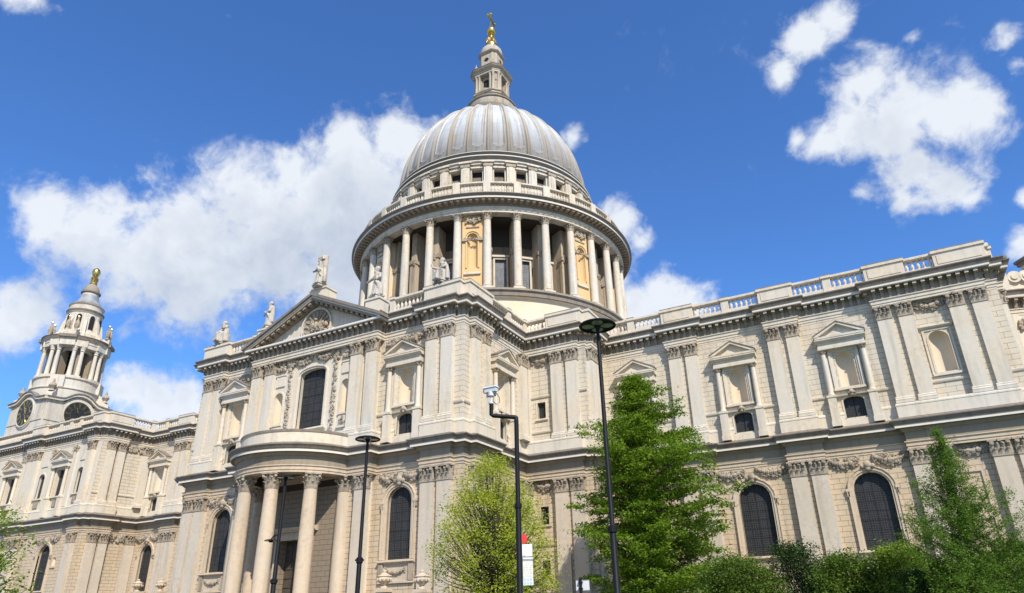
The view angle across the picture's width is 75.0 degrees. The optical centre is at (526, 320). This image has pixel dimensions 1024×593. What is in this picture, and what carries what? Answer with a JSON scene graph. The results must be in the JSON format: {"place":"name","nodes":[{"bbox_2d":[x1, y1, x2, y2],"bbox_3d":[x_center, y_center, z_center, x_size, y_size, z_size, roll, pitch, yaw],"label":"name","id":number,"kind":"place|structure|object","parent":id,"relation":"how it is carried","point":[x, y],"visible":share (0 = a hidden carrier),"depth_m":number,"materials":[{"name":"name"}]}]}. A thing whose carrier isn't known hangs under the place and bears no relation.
{"place":"outdoors","nodes":[
{"label":"outdoors","id":0,"kind":"place"},
{"bbox_2d":[0,500,45,592],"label":"tree","id":1,"kind":"object","parent":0,"point":[3,547],"visible":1,"depth_m":19.93,"materials":[{"name":"green plant"}]},
{"bbox_2d":[374,570,393,592],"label":"urn pier","id":2,"kind":"structure","parent":0,"point":[384,578],"depth_m":50.09,"materials":[{"name":"stone"}]},
{"bbox_2d":[412,570,431,592],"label":"urn pier","id":3,"kind":"structure","parent":0,"point":[421,579],"depth_m":48.56,"materials":[{"name":"stone"}]},
{"bbox_2d":[0,12,1023,592],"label":"cathedral","id":4,"kind":"structure","parent":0,"point":[816,414],"depth_m":66.12,"materials":[{"name":"stone"}]},
{"bbox_2d":[213,321,229,344],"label":"statue","id":5,"kind":"object","parent":4,"relation":"on","point":[222,335],"visible":0.91,"depth_m":78.15,"materials":[{"name":"stone"}]},
{"bbox_2d":[262,301,275,327],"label":"statue","id":6,"kind":"object","parent":4,"relation":"on","point":[270,316],"visible":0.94,"depth_m":75.48,"materials":[{"name":"stone"}]},
{"bbox_2d":[312,255,328,288],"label":"statue","id":7,"kind":"object","parent":4,"relation":"on","point":[321,271],"visible":0.99,"depth_m":72.26,"materials":[{"name":"stone"}]},
{"bbox_2d":[366,266,384,297],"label":"statue","id":8,"kind":"object","parent":4,"relation":"on","point":[377,288],"visible":0.97,"depth_m":68.90,"materials":[{"name":"stone"}]},
{"bbox_2d":[431,257,449,283],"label":"statue","id":9,"kind":"object","parent":4,"relation":"on","point":[441,272],"visible":0.96,"depth_m":65.19,"materials":[{"name":"stone"}]},
{"bbox_2d":[0,0,1023,435],"label":"sky","id":10,"kind":"structure","parent":0,"point":[204,157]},
{"label":"lawn","id":11,"kind":"structure","parent":0,"visible":0},
{"bbox_2d":[264,475,295,592],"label":"lamp post","id":12,"kind":"object","parent":11,"relation":"on","point":[274,580],"visible":1,"depth_m":29.70,"materials":[{"name":"black metal"}]},
{"bbox_2d":[355,435,379,592],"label":"lamp post","id":13,"kind":"object","parent":11,"relation":"on","point":[367,440],"visible":1,"depth_m":24.53,"materials":[{"name":"black metal"}]},
{"bbox_2d":[421,450,571,592],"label":"tree","id":14,"kind":"object","parent":11,"relation":"on","point":[492,545],"visible":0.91,"depth_m":37.33,"materials":[{"name":"green plant"}]},
{"bbox_2d":[482,385,522,592],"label":"camera pole","id":15,"kind":"object","parent":11,"relation":"on","point":[490,391],"visible":1,"depth_m":23.62,"materials":[{"name":"black metal"}]},
{"bbox_2d":[522,534,532,584],"bbox_3d":[0.036,10.776,26.410,0.520,4.780,0.100,1,-23,-5],"label":"bus stop","id":16,"kind":"object","parent":11,"relation":"on","point":[527,566],"visible":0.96,"depth_m":26.83,"materials":[{"name":"white metal"}]},
{"bbox_2d":[576,577,589,592],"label":"road sign","id":17,"kind":"object","parent":11,"relation":"on","point":[582,585],"visible":1,"depth_m":23.20,"materials":[{"name":"white metal"}]},
{"bbox_2d":[563,372,754,592],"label":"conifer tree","id":18,"kind":"object","parent":11,"relation":"on","point":[647,548],"visible":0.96,"depth_m":50.10,"materials":[{"name":"green plant"}]},
{"bbox_2d":[690,549,800,592],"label":"shrub","id":19,"kind":"object","parent":11,"relation":"on","point":[729,573],"visible":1,"depth_m":23.64,"materials":[{"name":"green plant"}]},
{"bbox_2d":[755,536,836,592],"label":"shrub","id":20,"kind":"object","parent":11,"relation":"on","point":[793,553],"visible":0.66,"depth_m":24.22,"materials":[{"name":"green plant"}]},
{"bbox_2d":[800,547,899,592],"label":"shrub","id":21,"kind":"object","parent":11,"relation":"on","point":[846,578],"visible":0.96,"depth_m":21.78,"materials":[{"name":"green plant"}]},
{"bbox_2d":[857,539,933,592],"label":"shrub","id":22,"kind":"object","parent":11,"relation":"on","point":[891,564],"visible":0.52,"depth_m":21.29,"materials":[{"name":"green plant"}]},
{"bbox_2d":[894,553,999,592],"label":"shrub","id":23,"kind":"object","parent":11,"relation":"on","point":[919,588],"visible":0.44,"depth_m":19.32,"materials":[{"name":"green plant"}]},
{"bbox_2d":[885,426,1023,592],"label":"larch tree","id":24,"kind":"object","parent":11,"relation":"on","point":[984,570],"visible":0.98,"depth_m":18.30,"materials":[{"name":"green plant"}]},
{"bbox_2d":[976,533,1023,591],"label":"shrub","id":25,"kind":"object","parent":11,"relation":"on","point":[1014,562],"visible":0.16,"depth_m":19.86,"materials":[{"name":"green plant"}]},
{"label":"ground","id":26,"kind":"structure","parent":0,"visible":0},
{"bbox_2d":[130,579,143,592],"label":"urn pier","id":27,"kind":"structure","parent":26,"relation":"on","point":[138,584],"depth_m":75.95,"materials":[{"name":"stone"}]},
{"bbox_2d":[152,578,166,592],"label":"urn pier","id":28,"kind":"structure","parent":26,"relation":"on","point":[160,584],"depth_m":74.20,"materials":[{"name":"stone"}]},
{"bbox_2d":[579,318,620,592],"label":"lamp post","id":29,"kind":"object","parent":26,"relation":"on","point":[597,326],"visible":1,"depth_m":20.03,"materials":[{"name":"black metal"}]}
]}

